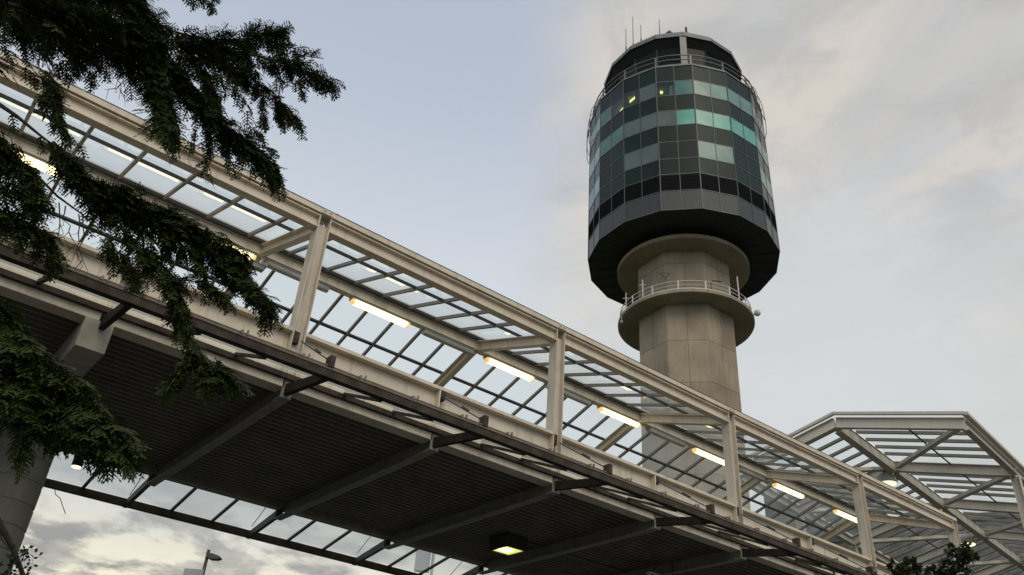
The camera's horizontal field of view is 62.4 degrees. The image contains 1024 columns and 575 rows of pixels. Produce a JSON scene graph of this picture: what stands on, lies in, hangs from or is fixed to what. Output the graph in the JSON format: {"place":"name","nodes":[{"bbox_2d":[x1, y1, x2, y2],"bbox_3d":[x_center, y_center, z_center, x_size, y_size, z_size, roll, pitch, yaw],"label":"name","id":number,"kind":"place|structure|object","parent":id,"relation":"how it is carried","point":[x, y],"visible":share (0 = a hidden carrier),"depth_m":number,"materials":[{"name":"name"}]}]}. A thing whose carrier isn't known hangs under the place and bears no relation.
{"place":"outdoors","nodes":[
{"label":"outdoors","id":0,"kind":"place"},
{"bbox_2d":[414,550,434,574],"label":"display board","id":1,"kind":"object","parent":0,"point":[422,560],"visible":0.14,"depth_m":33.07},
{"bbox_2d":[0,0,1023,574],"label":"sky","id":2,"kind":"structure","parent":0,"point":[456,136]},
{"bbox_2d":[586,17,779,509],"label":"control tower","id":3,"kind":"structure","parent":0,"point":[683,250],"depth_m":58.78,"materials":[{"name":"concrete"}]},
{"bbox_2d":[812,558,861,574],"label":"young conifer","id":4,"kind":"object","parent":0,"point":[832,568],"visible":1,"depth_m":8.25,"materials":[{"name":"green plant"}]},
{"label":"road","id":5,"kind":"structure","parent":0,"visible":0},
{"bbox_2d":[0,316,113,574],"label":"concrete pier","id":6,"kind":"structure","parent":5,"relation":"on","point":[82,349],"depth_m":10.52,"materials":[{"name":"grey concrete"}]},
{"bbox_2d":[0,49,965,574],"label":"footbridge","id":7,"kind":"object","parent":6,"relation":"on","point":[314,429],"visible":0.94,"depth_m":14.19,"materials":[{"name":"beige paint"}]},
{"bbox_2d":[10,146,56,175],"bbox_3d":[-7.452,-1.990,12.834,1.320,0.136,0.150,27,-39,-31],"label":"strip light","id":8,"kind":"object","parent":7,"relation":"attached to","point":[39,164],"visible":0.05,"depth_m":12.91,"materials":[{"name":"white plastic"}]},
{"bbox_2d":[71,455,83,468],"bbox_3d":[-7.184,2.870,13.999,0.170,0.235,0.167,27,-39,-31],"label":"canopy spotlight","id":9,"kind":"object","parent":7,"relation":"attached to","point":[75,464],"visible":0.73,"depth_m":13.92,"materials":[{"name":"white"}]},
{"bbox_2d":[219,237,257,260],"bbox_3d":[-4.990,-0.759,14.467,1.320,0.136,0.150,27,-39,-31],"label":"strip light","id":10,"kind":"object","parent":7,"relation":"attached to","point":[253,256],"visible":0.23,"depth_m":14.70,"materials":[{"name":"white plastic"}]},
{"bbox_2d":[251,256,267,272],"bbox_3d":[-4.366,-0.478,14.608,0.300,0.400,0.150,27,-39,-31],"label":"security camera","id":11,"kind":"object","parent":7,"relation":"attached to","point":[261,266],"visible":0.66,"depth_m":14.52,"materials":[{"name":"white paint"}]},
{"bbox_2d":[264,257,330,292],"bbox_3d":[-3.875,-0.205,15.209,1.320,0.136,0.150,27,-39,-31],"label":"strip light","id":12,"kind":"object","parent":7,"relation":"attached to","point":[289,272],"visible":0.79,"depth_m":15.07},
{"bbox_2d":[349,296,411,327],"bbox_3d":[-2.506,0.484,16.115,1.320,0.136,0.150,27,-39,-31],"label":"strip light","id":13,"kind":"object","parent":7,"relation":"attached to","point":[379,311],"visible":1,"depth_m":16.05,"materials":[{"name":"white plastic"}]},
{"bbox_2d":[420,327,477,355],"bbox_3d":[-1.259,1.103,16.944,1.320,0.136,0.150,27,-39,-31],"label":"strip light","id":14,"kind":"object","parent":7,"relation":"attached to","point":[445,340],"visible":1,"depth_m":16.87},
{"bbox_2d":[489,532,527,556],"bbox_3d":[-0.070,5.006,16.471,0.510,0.274,0.560,27,-39,-31],"label":"deck downlight","id":15,"kind":"object","parent":7,"relation":"attached to","point":[508,544],"visible":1,"depth_m":16.33,"materials":[{"name":"black"}]},
{"bbox_2d":[483,355,535,381],"bbox_3d":[-0.044,1.715,17.747,1.320,0.136,0.150,27,-39,-31],"label":"strip light","id":16,"kind":"object","parent":7,"relation":"attached to","point":[506,367],"visible":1,"depth_m":17.68,"materials":[{"name":"white plastic"}]},
{"bbox_2d":[544,382,591,405],"bbox_3d":[1.241,2.353,18.602,1.320,0.136,0.150,27,-39,-31],"label":"strip light","id":17,"kind":"object","parent":7,"relation":"attached to","point":[577,397],"visible":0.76,"depth_m":18.65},
{"bbox_2d":[597,405,641,427],"bbox_3d":[2.479,2.977,19.421,1.320,0.136,0.150,27,-39,-31],"label":"strip light","id":18,"kind":"object","parent":7,"relation":"attached to","point":[619,416],"visible":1,"depth_m":19.34,"materials":[{"name":"white plastic"}]},
{"bbox_2d":[647,556,672,574],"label":"hanging sign","id":19,"kind":"object","parent":7,"relation":"hanging from","point":[650,573],"visible":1,"depth_m":16.84,"materials":[{"name":"black metal"}]},
{"bbox_2d":[645,426,686,446],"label":"strip light","id":20,"kind":"object","parent":7,"relation":"attached to","point":[665,436],"visible":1,"depth_m":20.15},
{"bbox_2d":[691,446,724,465],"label":"strip light","id":21,"kind":"object","parent":7,"relation":"attached to","point":[707,454],"visible":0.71,"depth_m":20.94,"materials":[{"name":"white plastic"}]},
{"bbox_2d":[739,466,771,483],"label":"strip light","id":22,"kind":"object","parent":7,"relation":"attached to","point":[752,474],"visible":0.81,"depth_m":21.88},
{"bbox_2d":[771,481,804,498],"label":"strip light","id":23,"kind":"object","parent":7,"relation":"attached to","point":[786,489],"visible":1,"depth_m":22.62,"materials":[{"name":"white plastic"}]},
{"bbox_2d":[832,508,856,522],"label":"strip light","id":24,"kind":"object","parent":7,"relation":"attached to","point":[844,514],"visible":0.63,"depth_m":23.99,"materials":[{"name":"white plastic"}]},
{"bbox_2d":[739,411,1023,574],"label":"glass canopy","id":25,"kind":"object","parent":5,"relation":"on","point":[1010,466],"visible":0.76,"depth_m":30.63,"materials":[{"name":"grey glass"}]},
{"bbox_2d":[876,472,897,485],"bbox_3d":[13.781,6.901,31.178,0.740,0.800,0.740,27,-39,-31],"label":"dome lamp","id":26,"kind":"object","parent":25,"relation":"hanging from","point":[888,478],"visible":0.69,"depth_m":30.83,"materials":[{"name":"white metal"}]},
{"bbox_2d":[960,529,975,546],"bbox_3d":[19.596,10.762,36.520,0.740,0.800,0.740,27,-39,-31],"label":"dome lamp","id":27,"kind":"object","parent":25,"relation":"hanging from","point":[968,538],"visible":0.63,"depth_m":36.19,"materials":[{"name":"white"}]},
{"label":"ground","id":28,"kind":"structure","parent":0,"visible":0},
{"bbox_2d":[183,568,203,574],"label":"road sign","id":29,"kind":"object","parent":28,"relation":"on","point":[187,571],"visible":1,"depth_m":32.83,"materials":[{"name":"metal"}]},
{"bbox_2d":[202,549,221,574],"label":"street lamp","id":30,"kind":"object","parent":28,"relation":"on","point":[212,556],"visible":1,"depth_m":36.83,"materials":[{"name":"metal"}]},
{"bbox_2d":[764,482,1023,574],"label":"terminal building","id":31,"kind":"structure","parent":28,"relation":"on","point":[783,519],"depth_m":66.95,"materials":[{"name":"grey glass"}]},
{"bbox_2d":[808,514,842,541],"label":"window","id":32,"kind":"structure","parent":31,"relation":"in","point":[812,530],"depth_m":68.41,"materials":[{"name":"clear glass"}]},
{"bbox_2d":[845,512,881,538],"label":"window","id":33,"kind":"structure","parent":31,"relation":"in","point":[854,531],"depth_m":67.15,"materials":[{"name":"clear glass"}]},
{"bbox_2d":[968,565,1002,574],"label":"window","id":34,"kind":"structure","parent":31,"relation":"in","point":[975,568],"depth_m":64.30,"materials":[{"name":"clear glass"}]},
{"bbox_2d":[1008,568,1023,574],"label":"window","id":35,"kind":"structure","parent":31,"relation":"in","point":[1016,569],"depth_m":63.24,"materials":[{"name":"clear glass"}]},
{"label":"pavement","id":36,"kind":"structure","parent":0,"visible":0},
{"bbox_2d":[0,517,42,574],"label":"bare sapling","id":37,"kind":"object","parent":36,"relation":"on","point":[14,557],"visible":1,"depth_m":6.37,"materials":[{"name":"brown plant"}]},
{"bbox_2d":[0,0,345,484],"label":"conifer tree","id":38,"kind":"object","parent":36,"relation":"on","point":[46,402],"visible":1,"depth_m":6.53,"materials":[{"name":"green plant"}]},
{"bbox_2d":[874,540,980,574],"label":"broadleaf tree","id":39,"kind":"object","parent":36,"relation":"on","point":[965,553],"visible":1,"depth_m":7.01,"materials":[{"name":"green plant"}]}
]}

